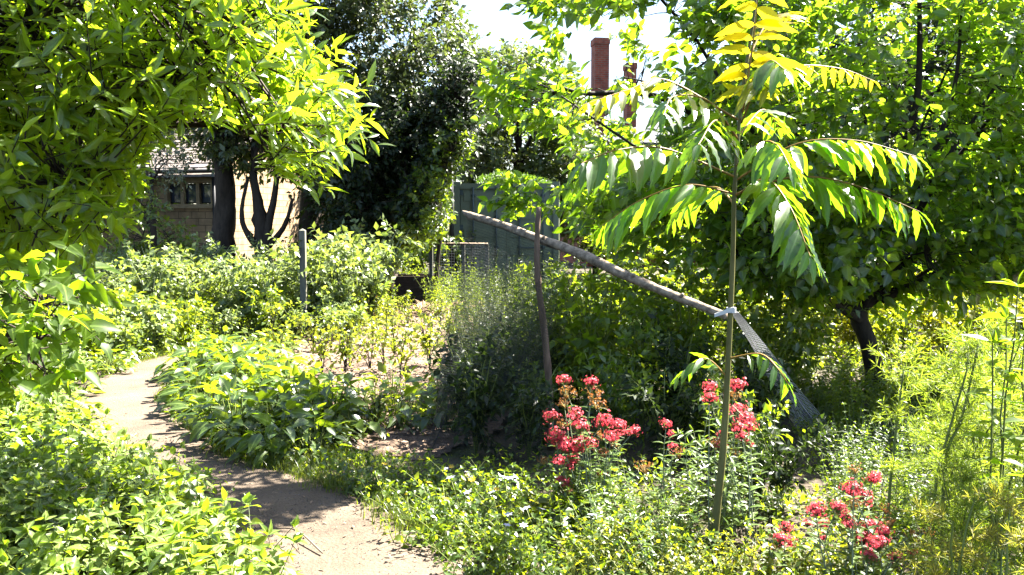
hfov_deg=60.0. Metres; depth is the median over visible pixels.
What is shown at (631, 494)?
willowherb
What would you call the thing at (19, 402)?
verge plant
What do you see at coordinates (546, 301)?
tall herb
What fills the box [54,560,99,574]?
bank plant
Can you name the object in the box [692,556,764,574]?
weed
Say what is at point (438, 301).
wild plant
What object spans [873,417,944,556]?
spire plant
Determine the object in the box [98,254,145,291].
berry bush
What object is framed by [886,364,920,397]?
shade plant
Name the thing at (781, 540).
valerian plant
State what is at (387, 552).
grit
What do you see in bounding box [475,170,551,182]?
roof plant
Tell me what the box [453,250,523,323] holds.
tall herb
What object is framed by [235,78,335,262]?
forked tree
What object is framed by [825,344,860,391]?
shade plant
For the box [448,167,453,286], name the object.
metal pole
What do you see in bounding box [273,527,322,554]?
fallen twig
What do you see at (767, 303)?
leafy bush
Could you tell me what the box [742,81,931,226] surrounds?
background tree
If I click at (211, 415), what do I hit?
clump plant
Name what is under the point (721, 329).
sunlit bush
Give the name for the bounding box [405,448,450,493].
weed
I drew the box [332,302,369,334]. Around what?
nettle plant
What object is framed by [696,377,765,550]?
valerian plant
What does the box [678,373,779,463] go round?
dark undershrub
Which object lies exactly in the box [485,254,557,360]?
tall herb
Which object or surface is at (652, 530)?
weed
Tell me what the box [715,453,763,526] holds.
willowherb
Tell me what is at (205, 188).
window
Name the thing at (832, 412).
spire plant
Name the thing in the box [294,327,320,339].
lettuce row plant
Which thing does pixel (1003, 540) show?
fennel plant
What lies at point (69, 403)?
border plant
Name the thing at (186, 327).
nettle plant
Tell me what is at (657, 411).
dark undershrub
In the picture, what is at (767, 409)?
dark undershrub
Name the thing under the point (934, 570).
fennel plant
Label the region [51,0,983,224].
sky
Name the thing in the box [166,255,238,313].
berry bush
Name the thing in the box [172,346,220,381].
clump plant
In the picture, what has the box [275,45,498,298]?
dark evergreen
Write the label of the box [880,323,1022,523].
fennel plant
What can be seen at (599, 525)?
willowherb
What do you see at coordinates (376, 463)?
grass tuft
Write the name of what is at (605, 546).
weed
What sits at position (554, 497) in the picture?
weed
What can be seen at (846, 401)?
shade plant
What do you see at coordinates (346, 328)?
seedling bush
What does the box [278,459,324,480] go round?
grass tuft
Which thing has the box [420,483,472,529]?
weed
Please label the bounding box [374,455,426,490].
weed
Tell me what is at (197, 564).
bank plant
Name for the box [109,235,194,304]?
berry bush
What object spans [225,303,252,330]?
nettle plant
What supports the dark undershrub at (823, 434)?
on the ground at (455, 458)
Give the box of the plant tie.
[714,307,735,316]
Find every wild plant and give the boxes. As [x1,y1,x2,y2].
[381,281,400,315]
[421,273,436,309]
[424,279,439,301]
[431,275,449,315]
[435,271,452,302]
[443,254,458,289]
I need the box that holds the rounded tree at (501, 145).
[448,37,607,222]
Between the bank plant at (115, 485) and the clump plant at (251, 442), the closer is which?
the bank plant at (115, 485)
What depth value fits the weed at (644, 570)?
3.73 m
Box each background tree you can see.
[322,81,461,233]
[554,159,629,273]
[613,127,726,273]
[693,104,820,230]
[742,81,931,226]
[820,5,1023,178]
[841,0,1023,249]
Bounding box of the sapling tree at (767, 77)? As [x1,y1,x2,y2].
[566,0,935,561]
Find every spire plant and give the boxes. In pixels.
[797,407,822,444]
[801,393,837,435]
[817,431,883,534]
[824,404,875,469]
[826,424,877,511]
[830,420,861,482]
[837,413,854,447]
[842,402,919,509]
[849,399,872,438]
[851,407,889,475]
[856,416,886,456]
[857,425,892,496]
[872,415,895,446]
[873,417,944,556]
[877,390,958,532]
[889,399,928,460]
[891,402,912,441]
[891,409,927,456]
[893,421,925,488]
[898,421,942,507]
[950,412,1023,551]
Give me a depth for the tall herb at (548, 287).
8.60 m
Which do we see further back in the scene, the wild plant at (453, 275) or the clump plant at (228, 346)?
the wild plant at (453, 275)
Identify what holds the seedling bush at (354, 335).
on the soil
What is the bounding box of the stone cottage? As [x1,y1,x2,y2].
[87,128,330,271]
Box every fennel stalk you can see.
[863,340,940,565]
[908,296,1023,564]
[922,322,1006,557]
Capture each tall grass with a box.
[429,295,495,355]
[446,292,505,347]
[453,294,501,342]
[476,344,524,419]
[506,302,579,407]
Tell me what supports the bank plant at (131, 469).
on the ground at (455, 458)
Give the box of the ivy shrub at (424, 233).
[383,113,480,301]
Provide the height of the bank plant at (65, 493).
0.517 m
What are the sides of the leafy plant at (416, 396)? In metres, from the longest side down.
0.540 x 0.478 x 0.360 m
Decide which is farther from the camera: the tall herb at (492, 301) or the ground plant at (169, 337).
the ground plant at (169, 337)
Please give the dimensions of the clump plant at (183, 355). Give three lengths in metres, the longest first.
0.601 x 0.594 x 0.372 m
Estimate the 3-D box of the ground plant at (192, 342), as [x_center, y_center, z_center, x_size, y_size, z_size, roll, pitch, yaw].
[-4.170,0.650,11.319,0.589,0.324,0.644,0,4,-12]
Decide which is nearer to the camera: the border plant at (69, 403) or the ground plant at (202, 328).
the border plant at (69, 403)
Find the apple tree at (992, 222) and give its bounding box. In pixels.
[467,0,1023,395]
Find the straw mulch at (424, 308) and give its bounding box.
[409,300,483,315]
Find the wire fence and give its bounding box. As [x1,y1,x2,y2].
[428,243,488,302]
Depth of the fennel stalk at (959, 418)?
3.81 m
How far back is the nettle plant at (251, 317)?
12.99 m
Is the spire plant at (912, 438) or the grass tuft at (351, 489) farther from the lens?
the spire plant at (912, 438)
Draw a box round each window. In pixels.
[170,184,180,203]
[185,184,195,203]
[201,183,210,202]
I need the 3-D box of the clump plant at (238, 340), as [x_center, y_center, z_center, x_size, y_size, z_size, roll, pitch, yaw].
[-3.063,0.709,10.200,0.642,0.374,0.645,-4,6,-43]
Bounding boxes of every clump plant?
[149,330,228,383]
[152,368,219,418]
[154,358,208,405]
[156,351,230,392]
[164,345,199,374]
[164,346,213,375]
[166,377,223,425]
[167,382,241,430]
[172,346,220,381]
[174,361,237,412]
[176,374,284,443]
[177,338,230,364]
[192,333,235,350]
[193,344,267,389]
[196,334,254,371]
[196,343,248,380]
[196,343,267,394]
[197,377,273,437]
[198,328,244,347]
[199,335,245,362]
[199,394,286,451]
[204,374,256,399]
[206,342,258,367]
[209,325,243,362]
[212,363,269,398]
[215,395,321,468]
[221,378,275,426]
[222,347,292,376]
[222,378,310,434]
[224,359,294,407]
[229,333,265,349]
[230,332,255,344]
[231,347,260,360]
[232,356,283,378]
[234,327,268,344]
[237,345,308,390]
[238,353,287,377]
[244,354,309,404]
[246,365,325,410]
[249,342,302,366]
[255,325,299,344]
[256,329,301,354]
[258,359,336,404]
[258,386,342,439]
[261,392,346,448]
[262,344,285,362]
[264,341,292,357]
[264,371,339,423]
[265,335,297,349]
[267,394,360,464]
[272,371,346,422]
[274,325,307,348]
[274,372,373,439]
[289,362,342,402]
[294,384,369,449]
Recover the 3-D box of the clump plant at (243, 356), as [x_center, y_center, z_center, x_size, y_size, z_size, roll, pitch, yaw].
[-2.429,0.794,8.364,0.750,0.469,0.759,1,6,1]
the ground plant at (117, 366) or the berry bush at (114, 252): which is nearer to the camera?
the ground plant at (117, 366)
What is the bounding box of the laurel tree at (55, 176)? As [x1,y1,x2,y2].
[0,0,394,334]
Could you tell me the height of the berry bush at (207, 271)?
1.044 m
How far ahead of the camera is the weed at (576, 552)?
4.17 m
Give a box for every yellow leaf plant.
[490,492,548,526]
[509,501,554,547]
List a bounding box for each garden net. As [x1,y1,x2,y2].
[425,218,560,465]
[733,312,827,428]
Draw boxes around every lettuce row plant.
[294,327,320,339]
[354,312,385,325]
[377,305,406,320]
[389,294,409,312]
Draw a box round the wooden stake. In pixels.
[534,207,555,450]
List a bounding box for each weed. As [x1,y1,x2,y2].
[313,440,379,496]
[326,449,418,499]
[347,454,434,502]
[363,471,431,515]
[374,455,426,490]
[379,484,466,548]
[387,483,459,525]
[402,457,483,503]
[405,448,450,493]
[405,464,459,498]
[407,476,519,536]
[411,525,479,562]
[417,482,494,514]
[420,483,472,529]
[423,533,518,574]
[429,456,496,520]
[439,500,518,556]
[440,509,515,566]
[449,464,483,500]
[450,498,524,543]
[458,456,527,502]
[459,497,539,574]
[461,478,530,525]
[465,460,536,510]
[471,483,544,527]
[474,520,548,574]
[484,517,551,555]
[486,522,575,574]
[488,467,565,523]
[491,495,547,546]
[494,549,563,574]
[498,468,564,516]
[502,520,565,574]
[520,483,603,535]
[527,566,560,574]
[529,480,616,557]
[536,470,590,545]
[543,471,596,515]
[544,520,613,565]
[544,531,609,574]
[547,560,599,574]
[550,478,627,528]
[558,532,632,574]
[559,531,643,571]
[561,544,637,574]
[566,505,699,574]
[568,508,655,562]
[569,465,653,532]
[569,537,645,574]
[571,472,655,533]
[574,496,621,535]
[575,518,646,557]
[583,549,697,574]
[596,527,707,574]
[597,504,690,557]
[600,507,637,544]
[603,523,661,566]
[606,524,681,574]
[611,548,712,574]
[617,554,694,574]
[628,497,673,536]
[628,513,714,559]
[635,518,715,574]
[637,533,713,574]
[638,495,750,558]
[638,522,767,574]
[640,492,694,526]
[647,546,699,574]
[654,525,728,565]
[656,494,708,549]
[668,550,767,574]
[671,566,708,574]
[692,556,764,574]
[698,540,760,574]
[714,527,766,571]
[721,529,795,574]
[773,530,818,574]
[790,528,848,574]
[800,517,894,574]
[859,543,918,574]
[900,545,1013,574]
[922,552,987,574]
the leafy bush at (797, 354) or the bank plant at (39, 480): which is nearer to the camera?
the bank plant at (39, 480)
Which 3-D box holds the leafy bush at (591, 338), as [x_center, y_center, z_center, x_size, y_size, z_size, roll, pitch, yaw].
[0.625,0.432,7.204,0.994,1.280,1.112,2,1,-10]
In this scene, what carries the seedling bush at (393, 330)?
on the soil
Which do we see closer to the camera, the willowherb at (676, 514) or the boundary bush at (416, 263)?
the willowherb at (676, 514)
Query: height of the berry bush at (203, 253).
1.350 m
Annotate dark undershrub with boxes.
[421,315,517,421]
[428,319,523,434]
[450,326,525,457]
[486,348,582,458]
[503,358,568,436]
[555,346,672,449]
[588,356,651,437]
[607,353,745,467]
[634,313,716,443]
[660,365,739,454]
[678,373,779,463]
[698,389,792,481]
[702,409,753,490]
[718,416,791,514]
[720,333,798,451]
[733,390,847,511]
[750,477,796,529]
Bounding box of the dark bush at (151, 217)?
[101,178,201,271]
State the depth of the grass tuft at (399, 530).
4.57 m
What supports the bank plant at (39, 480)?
on the ground at (455, 458)
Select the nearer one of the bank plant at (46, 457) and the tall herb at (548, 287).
the bank plant at (46, 457)
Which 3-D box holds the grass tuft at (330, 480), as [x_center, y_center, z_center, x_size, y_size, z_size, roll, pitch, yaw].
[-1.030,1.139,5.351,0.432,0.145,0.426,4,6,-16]
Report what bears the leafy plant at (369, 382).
on the soil
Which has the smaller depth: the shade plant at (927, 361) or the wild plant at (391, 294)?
the shade plant at (927, 361)
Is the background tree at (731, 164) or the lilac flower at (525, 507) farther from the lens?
the background tree at (731, 164)
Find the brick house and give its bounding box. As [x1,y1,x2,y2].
[560,37,733,266]
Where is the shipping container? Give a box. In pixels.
[453,181,559,288]
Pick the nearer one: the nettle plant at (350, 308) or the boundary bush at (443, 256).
the nettle plant at (350, 308)
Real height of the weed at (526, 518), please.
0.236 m
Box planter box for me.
[394,274,428,305]
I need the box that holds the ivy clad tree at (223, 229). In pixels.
[186,118,267,273]
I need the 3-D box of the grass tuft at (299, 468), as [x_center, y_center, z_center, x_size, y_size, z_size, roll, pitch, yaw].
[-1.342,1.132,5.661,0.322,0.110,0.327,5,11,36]
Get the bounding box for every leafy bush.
[507,282,605,387]
[509,261,614,365]
[526,249,683,385]
[533,265,667,415]
[552,273,628,329]
[600,246,710,364]
[613,294,712,430]
[622,270,725,379]
[627,261,743,410]
[634,256,740,370]
[696,286,794,371]
[697,295,772,375]
[698,276,835,422]
[702,268,829,394]
[742,275,880,410]
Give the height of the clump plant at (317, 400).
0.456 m
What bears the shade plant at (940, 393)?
on the ground at (455, 458)
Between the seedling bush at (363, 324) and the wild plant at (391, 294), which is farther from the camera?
the wild plant at (391, 294)
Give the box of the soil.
[282,304,511,459]
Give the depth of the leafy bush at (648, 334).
6.72 m
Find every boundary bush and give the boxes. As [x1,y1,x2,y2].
[397,249,427,273]
[401,244,434,273]
[422,231,482,280]
[424,209,448,283]
[570,223,654,285]
[642,224,686,282]
[684,209,725,287]
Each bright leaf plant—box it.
[960,270,1023,574]
[990,320,1023,574]
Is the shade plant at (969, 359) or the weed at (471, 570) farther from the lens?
the shade plant at (969, 359)
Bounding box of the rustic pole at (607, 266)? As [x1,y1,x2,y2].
[462,210,727,318]
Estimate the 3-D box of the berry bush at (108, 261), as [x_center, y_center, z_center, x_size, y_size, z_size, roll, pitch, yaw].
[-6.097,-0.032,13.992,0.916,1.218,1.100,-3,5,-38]
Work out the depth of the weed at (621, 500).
4.69 m
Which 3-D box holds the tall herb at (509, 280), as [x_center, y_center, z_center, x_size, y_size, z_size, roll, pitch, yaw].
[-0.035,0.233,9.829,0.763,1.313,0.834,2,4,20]
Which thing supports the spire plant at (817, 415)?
on the ground at (455, 458)
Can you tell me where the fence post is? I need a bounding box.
[299,228,307,330]
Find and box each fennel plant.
[860,402,1017,563]
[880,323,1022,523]
[885,480,1023,574]
[892,360,991,492]
[899,445,1004,574]
[909,336,1023,488]
[916,357,1023,565]
[925,444,1023,574]
[935,484,1023,574]
[972,366,1023,520]
[973,308,1023,452]
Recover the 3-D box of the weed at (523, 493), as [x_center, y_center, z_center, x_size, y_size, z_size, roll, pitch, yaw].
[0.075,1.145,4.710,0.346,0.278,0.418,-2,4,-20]
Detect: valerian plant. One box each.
[537,374,653,513]
[649,418,684,521]
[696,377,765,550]
[755,519,827,574]
[802,462,934,574]
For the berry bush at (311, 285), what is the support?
on the soil
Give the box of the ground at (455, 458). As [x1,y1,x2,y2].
[9,226,1023,574]
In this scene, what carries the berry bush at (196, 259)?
on the ground at (455, 458)
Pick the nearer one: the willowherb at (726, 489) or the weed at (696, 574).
the weed at (696, 574)
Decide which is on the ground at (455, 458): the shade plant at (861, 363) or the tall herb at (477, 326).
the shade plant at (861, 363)
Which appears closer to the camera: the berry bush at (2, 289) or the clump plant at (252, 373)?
the clump plant at (252, 373)
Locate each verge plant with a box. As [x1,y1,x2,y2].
[0,383,39,433]
[3,364,45,423]
[5,365,77,441]
[39,350,81,393]
[50,333,95,383]
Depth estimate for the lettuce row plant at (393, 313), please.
14.15 m
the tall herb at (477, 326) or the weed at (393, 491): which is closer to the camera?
the weed at (393, 491)
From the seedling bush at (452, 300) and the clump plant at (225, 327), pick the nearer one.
the clump plant at (225, 327)
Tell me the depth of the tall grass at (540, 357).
7.61 m
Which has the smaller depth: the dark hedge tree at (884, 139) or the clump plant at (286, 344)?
the clump plant at (286, 344)
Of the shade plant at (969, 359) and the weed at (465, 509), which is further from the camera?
the shade plant at (969, 359)
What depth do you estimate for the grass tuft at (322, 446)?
6.01 m
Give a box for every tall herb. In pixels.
[409,255,492,368]
[425,270,500,389]
[439,269,525,397]
[441,275,504,340]
[447,280,505,364]
[452,278,521,376]
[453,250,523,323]
[454,262,529,375]
[455,269,498,328]
[455,270,513,334]
[456,250,573,360]
[456,260,517,323]
[459,275,569,393]
[463,269,563,372]
[463,270,525,332]
[463,288,540,406]
[466,275,551,360]
[470,278,578,411]
[474,280,530,376]
[477,269,562,410]
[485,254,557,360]
[486,255,549,316]
[486,284,569,399]
[491,251,557,308]
[494,253,593,360]
[503,259,580,400]
[503,268,606,389]
[513,269,590,399]
[523,281,584,398]
[527,257,603,349]
[529,267,606,405]
[547,276,630,410]
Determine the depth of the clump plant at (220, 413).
6.19 m
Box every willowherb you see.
[582,483,618,544]
[588,459,618,523]
[591,499,631,560]
[595,447,645,503]
[610,468,639,518]
[621,491,649,540]
[624,512,676,574]
[640,469,673,512]
[642,523,678,573]
[644,490,684,549]
[659,500,697,545]
[666,475,702,522]
[670,428,718,524]
[675,398,734,509]
[684,440,743,539]
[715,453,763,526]
[724,449,767,532]
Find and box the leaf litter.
[101,356,444,574]
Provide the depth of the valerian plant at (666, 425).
4.63 m
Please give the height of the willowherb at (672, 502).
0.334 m
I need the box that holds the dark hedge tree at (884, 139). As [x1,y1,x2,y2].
[765,0,1023,274]
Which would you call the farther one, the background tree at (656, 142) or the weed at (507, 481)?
the background tree at (656, 142)
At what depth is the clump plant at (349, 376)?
6.64 m
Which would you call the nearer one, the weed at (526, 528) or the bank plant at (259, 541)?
the bank plant at (259, 541)
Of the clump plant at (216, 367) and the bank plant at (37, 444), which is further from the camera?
the clump plant at (216, 367)
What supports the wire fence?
on the ground at (455, 458)
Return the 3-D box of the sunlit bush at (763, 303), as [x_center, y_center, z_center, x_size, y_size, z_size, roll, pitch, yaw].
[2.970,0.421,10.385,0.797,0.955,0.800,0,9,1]
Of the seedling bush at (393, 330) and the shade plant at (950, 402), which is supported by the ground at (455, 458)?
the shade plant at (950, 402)
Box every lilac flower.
[446,476,459,512]
[522,505,536,536]
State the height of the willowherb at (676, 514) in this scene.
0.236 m
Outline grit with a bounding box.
[126,435,456,574]
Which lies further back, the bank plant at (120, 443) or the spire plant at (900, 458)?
the bank plant at (120, 443)
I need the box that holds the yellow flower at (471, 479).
[468,477,474,494]
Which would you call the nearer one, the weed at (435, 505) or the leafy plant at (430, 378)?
the weed at (435, 505)
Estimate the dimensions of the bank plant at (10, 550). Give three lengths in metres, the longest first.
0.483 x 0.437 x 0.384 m
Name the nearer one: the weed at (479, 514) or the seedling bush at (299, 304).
the weed at (479, 514)
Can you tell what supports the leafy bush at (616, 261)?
on the ground at (455, 458)
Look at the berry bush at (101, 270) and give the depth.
13.45 m
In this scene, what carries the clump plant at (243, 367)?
on the ground at (455, 458)
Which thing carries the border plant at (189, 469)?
on the ground at (455, 458)
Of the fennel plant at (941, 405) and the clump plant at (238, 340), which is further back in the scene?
the clump plant at (238, 340)
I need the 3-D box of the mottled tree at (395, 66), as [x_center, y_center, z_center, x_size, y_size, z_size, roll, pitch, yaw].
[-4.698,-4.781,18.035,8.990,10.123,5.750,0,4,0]
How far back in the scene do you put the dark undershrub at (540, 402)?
5.87 m
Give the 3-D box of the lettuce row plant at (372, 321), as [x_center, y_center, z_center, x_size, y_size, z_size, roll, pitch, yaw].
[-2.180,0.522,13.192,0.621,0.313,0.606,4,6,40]
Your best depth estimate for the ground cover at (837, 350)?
5.49 m
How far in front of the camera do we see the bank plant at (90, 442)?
5.01 m
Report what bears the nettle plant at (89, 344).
on the ground at (455, 458)
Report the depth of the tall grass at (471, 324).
8.54 m
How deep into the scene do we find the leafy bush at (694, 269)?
7.82 m
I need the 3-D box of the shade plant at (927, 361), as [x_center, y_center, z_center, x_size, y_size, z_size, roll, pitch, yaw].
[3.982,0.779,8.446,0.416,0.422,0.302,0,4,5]
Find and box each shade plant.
[787,358,836,400]
[788,357,819,386]
[794,358,845,412]
[801,343,825,383]
[813,374,864,421]
[822,365,854,398]
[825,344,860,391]
[830,376,896,435]
[841,342,884,380]
[848,362,880,396]
[855,352,897,386]
[859,369,900,410]
[883,357,933,405]
[885,374,918,425]
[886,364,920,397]
[899,346,933,373]
[907,359,954,404]
[911,348,953,386]
[934,373,969,413]
[936,386,979,423]
[945,346,995,383]
[958,349,993,381]
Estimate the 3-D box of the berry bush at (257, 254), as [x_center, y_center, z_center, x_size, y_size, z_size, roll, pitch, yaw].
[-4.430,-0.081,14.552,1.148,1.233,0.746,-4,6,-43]
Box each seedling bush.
[257,299,297,335]
[263,320,292,352]
[289,295,317,315]
[289,313,325,348]
[292,314,314,340]
[307,324,334,371]
[313,306,325,333]
[316,319,338,349]
[329,320,362,372]
[337,328,370,366]
[340,313,355,335]
[346,316,367,339]
[348,328,387,368]
[360,315,382,343]
[360,377,391,424]
[364,317,402,362]
[367,298,382,322]
[372,315,402,353]
[376,298,396,322]
[376,326,417,377]
[392,289,413,310]
[397,315,420,344]
[399,304,412,323]
[411,305,441,334]
[412,314,443,366]
[422,324,442,349]
[430,296,448,323]
[437,305,462,339]
[446,285,457,302]
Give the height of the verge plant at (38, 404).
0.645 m
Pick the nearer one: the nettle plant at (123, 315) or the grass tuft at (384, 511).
the grass tuft at (384, 511)
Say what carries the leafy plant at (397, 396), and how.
on the soil
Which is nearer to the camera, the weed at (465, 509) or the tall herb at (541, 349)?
the weed at (465, 509)
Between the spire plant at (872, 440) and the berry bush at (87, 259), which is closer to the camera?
the spire plant at (872, 440)
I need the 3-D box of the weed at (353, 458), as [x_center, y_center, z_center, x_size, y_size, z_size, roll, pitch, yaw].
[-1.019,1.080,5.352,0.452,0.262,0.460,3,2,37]
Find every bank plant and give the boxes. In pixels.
[0,391,16,435]
[0,405,44,465]
[0,410,30,463]
[0,412,80,478]
[0,417,24,476]
[0,420,26,450]
[0,424,54,514]
[0,426,107,532]
[0,440,42,480]
[0,444,77,557]
[0,467,81,568]
[0,489,116,574]
[0,491,19,514]
[0,497,144,574]
[0,511,99,574]
[0,521,38,574]
[23,401,134,480]
[43,460,117,541]
[44,429,87,492]
[48,475,121,573]
[52,434,187,532]
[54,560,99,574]
[56,434,162,503]
[56,496,211,574]
[94,456,212,536]
[100,549,205,574]
[110,455,201,573]
[117,499,239,574]
[119,510,255,574]
[129,470,227,560]
[129,492,256,574]
[148,456,213,519]
[172,515,308,574]
[186,487,302,574]
[205,558,266,574]
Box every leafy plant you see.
[306,376,367,415]
[318,378,386,439]
[334,374,381,418]
[345,386,397,433]
[355,373,399,406]
[360,377,433,434]
[365,355,418,400]
[381,365,439,416]
[394,382,455,425]
[402,358,459,411]
[410,373,464,431]
[428,357,444,385]
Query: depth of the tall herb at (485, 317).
7.55 m
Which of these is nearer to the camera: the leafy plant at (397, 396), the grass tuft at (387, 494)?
the grass tuft at (387, 494)
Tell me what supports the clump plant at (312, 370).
on the ground at (455, 458)
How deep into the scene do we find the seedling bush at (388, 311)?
12.52 m
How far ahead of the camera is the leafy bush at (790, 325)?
6.82 m
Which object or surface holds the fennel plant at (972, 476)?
on the ground at (455, 458)
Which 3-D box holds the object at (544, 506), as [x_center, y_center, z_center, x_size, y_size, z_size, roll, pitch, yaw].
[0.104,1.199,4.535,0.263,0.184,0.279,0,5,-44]
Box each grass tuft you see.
[134,354,156,362]
[148,348,174,356]
[148,350,168,358]
[173,415,200,430]
[202,441,237,458]
[205,436,274,458]
[217,447,247,461]
[225,447,291,469]
[232,456,282,470]
[254,448,315,476]
[263,452,306,475]
[275,458,326,477]
[277,458,321,474]
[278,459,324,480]
[288,459,358,491]
[292,464,355,484]
[296,441,370,469]
[297,445,347,463]
[301,467,350,490]
[303,459,388,492]
[304,441,347,464]
[304,448,336,463]
[304,466,371,492]
[319,441,388,463]
[333,475,377,498]
[354,441,397,469]
[356,475,446,513]
[358,452,404,469]
[359,470,406,503]
[360,494,429,528]
[362,487,406,512]
[368,477,430,509]
[368,497,436,533]
[371,491,454,533]
[372,453,429,473]
[375,499,461,544]
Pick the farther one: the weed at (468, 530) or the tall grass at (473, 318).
the tall grass at (473, 318)
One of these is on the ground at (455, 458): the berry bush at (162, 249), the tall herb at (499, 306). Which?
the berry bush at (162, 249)
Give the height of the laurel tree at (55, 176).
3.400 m
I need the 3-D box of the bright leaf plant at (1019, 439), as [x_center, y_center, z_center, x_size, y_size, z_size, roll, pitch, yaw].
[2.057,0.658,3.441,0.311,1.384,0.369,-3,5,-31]
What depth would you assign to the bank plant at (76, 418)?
5.08 m
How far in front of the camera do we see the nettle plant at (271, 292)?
12.12 m
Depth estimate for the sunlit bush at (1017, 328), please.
10.53 m
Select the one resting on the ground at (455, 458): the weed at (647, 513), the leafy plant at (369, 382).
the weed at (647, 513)
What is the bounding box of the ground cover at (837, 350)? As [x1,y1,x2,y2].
[21,282,1023,574]
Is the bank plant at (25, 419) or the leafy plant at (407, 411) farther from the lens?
the leafy plant at (407, 411)
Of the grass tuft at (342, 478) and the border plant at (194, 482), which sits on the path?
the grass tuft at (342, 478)
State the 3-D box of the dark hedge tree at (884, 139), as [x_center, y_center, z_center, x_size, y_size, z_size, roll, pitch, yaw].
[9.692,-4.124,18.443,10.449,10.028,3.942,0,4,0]
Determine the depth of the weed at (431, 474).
5.09 m
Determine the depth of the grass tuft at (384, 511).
4.76 m
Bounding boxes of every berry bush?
[0,269,17,297]
[75,259,123,306]
[79,248,117,281]
[91,244,131,285]
[93,249,146,292]
[96,248,157,291]
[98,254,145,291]
[107,242,123,258]
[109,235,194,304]
[112,233,163,292]
[122,238,197,307]
[138,231,194,300]
[155,230,216,308]
[155,232,237,303]
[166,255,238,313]
[170,231,235,273]
[186,239,230,294]
[198,255,233,299]
[198,259,251,312]
[199,233,271,294]
[202,241,293,313]
[210,247,276,308]
[230,244,308,318]
[237,253,276,281]
[250,251,293,297]
[267,228,368,327]
[270,250,310,314]
[271,240,344,281]
[306,247,387,318]
[308,222,389,302]
[308,241,368,295]
[311,214,423,317]
[338,217,421,304]
[340,213,401,305]
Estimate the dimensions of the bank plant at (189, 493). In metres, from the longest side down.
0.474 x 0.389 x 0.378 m
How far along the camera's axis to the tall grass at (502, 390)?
7.33 m
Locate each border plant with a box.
[28,401,82,426]
[35,391,84,415]
[42,409,106,442]
[42,423,110,454]
[43,385,88,409]
[53,391,107,427]
[54,377,107,395]
[82,426,154,472]
[93,447,167,490]
[109,469,194,510]
[126,459,213,501]
[143,479,219,520]
[178,495,254,540]
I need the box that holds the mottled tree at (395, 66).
[128,0,492,251]
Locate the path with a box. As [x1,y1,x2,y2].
[85,339,482,574]
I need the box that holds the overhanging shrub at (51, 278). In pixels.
[0,229,136,406]
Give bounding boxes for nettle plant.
[0,286,7,297]
[61,305,112,360]
[75,287,119,311]
[93,289,131,333]
[93,300,139,345]
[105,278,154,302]
[105,316,146,357]
[107,284,167,322]
[111,317,146,346]
[127,311,165,347]
[129,299,177,352]
[132,294,169,334]
[154,294,205,346]
[164,307,193,340]
[173,282,219,321]
[179,292,217,316]
[181,305,209,334]
[184,300,219,330]
[205,305,244,339]
[208,284,249,327]
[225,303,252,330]
[237,298,257,325]
[239,284,290,336]
[247,293,290,334]
[278,297,314,339]
[281,301,300,332]
[292,279,332,314]
[309,291,351,322]
[312,277,357,311]
[316,306,347,341]
[330,294,358,328]
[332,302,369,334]
[350,288,374,325]
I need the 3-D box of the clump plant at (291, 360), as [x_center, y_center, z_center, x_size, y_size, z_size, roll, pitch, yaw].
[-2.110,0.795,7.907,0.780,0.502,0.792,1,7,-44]
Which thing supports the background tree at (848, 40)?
on the ground at (455, 458)
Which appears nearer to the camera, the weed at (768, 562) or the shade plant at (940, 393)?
the weed at (768, 562)
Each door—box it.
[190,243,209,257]
[460,187,505,279]
[507,187,552,279]
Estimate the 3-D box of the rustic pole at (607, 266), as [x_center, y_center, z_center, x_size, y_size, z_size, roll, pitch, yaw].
[0.483,-0.189,5.941,2.066,0.671,0.110,3,5,37]
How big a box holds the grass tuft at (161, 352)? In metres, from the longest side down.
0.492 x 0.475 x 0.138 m
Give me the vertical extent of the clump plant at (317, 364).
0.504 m
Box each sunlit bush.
[693,270,764,349]
[704,287,741,348]
[734,292,809,338]
[781,304,836,352]
[809,307,873,348]
[820,304,894,358]
[868,286,924,355]
[885,298,927,347]
[896,293,968,356]
[906,273,929,334]
[916,295,973,337]
[921,289,1023,353]
[947,292,1023,355]
[990,292,1023,348]
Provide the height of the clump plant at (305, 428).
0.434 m
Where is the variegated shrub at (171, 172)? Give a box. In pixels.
[136,132,198,248]
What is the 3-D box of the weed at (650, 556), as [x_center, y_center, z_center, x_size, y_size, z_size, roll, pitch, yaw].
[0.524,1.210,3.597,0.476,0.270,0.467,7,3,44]
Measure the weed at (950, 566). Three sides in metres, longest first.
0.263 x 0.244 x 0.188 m
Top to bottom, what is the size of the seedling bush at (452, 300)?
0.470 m
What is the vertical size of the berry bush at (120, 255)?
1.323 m
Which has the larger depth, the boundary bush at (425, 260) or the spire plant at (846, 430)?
the boundary bush at (425, 260)
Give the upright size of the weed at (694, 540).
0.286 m
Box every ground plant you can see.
[70,360,114,382]
[84,344,133,373]
[88,349,137,377]
[89,355,129,369]
[90,340,141,359]
[98,344,145,359]
[101,345,140,367]
[124,341,157,354]
[128,337,156,355]
[128,339,154,359]
[132,333,183,352]
[141,332,172,350]
[165,326,205,349]
[193,325,218,338]
[204,324,241,334]
[205,320,220,334]
[207,319,239,338]
[230,315,262,335]
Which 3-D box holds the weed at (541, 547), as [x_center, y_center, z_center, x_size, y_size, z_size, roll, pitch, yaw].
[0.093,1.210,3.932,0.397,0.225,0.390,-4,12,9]
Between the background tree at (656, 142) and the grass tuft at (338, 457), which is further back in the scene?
the background tree at (656, 142)
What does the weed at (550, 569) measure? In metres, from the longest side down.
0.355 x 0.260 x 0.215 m

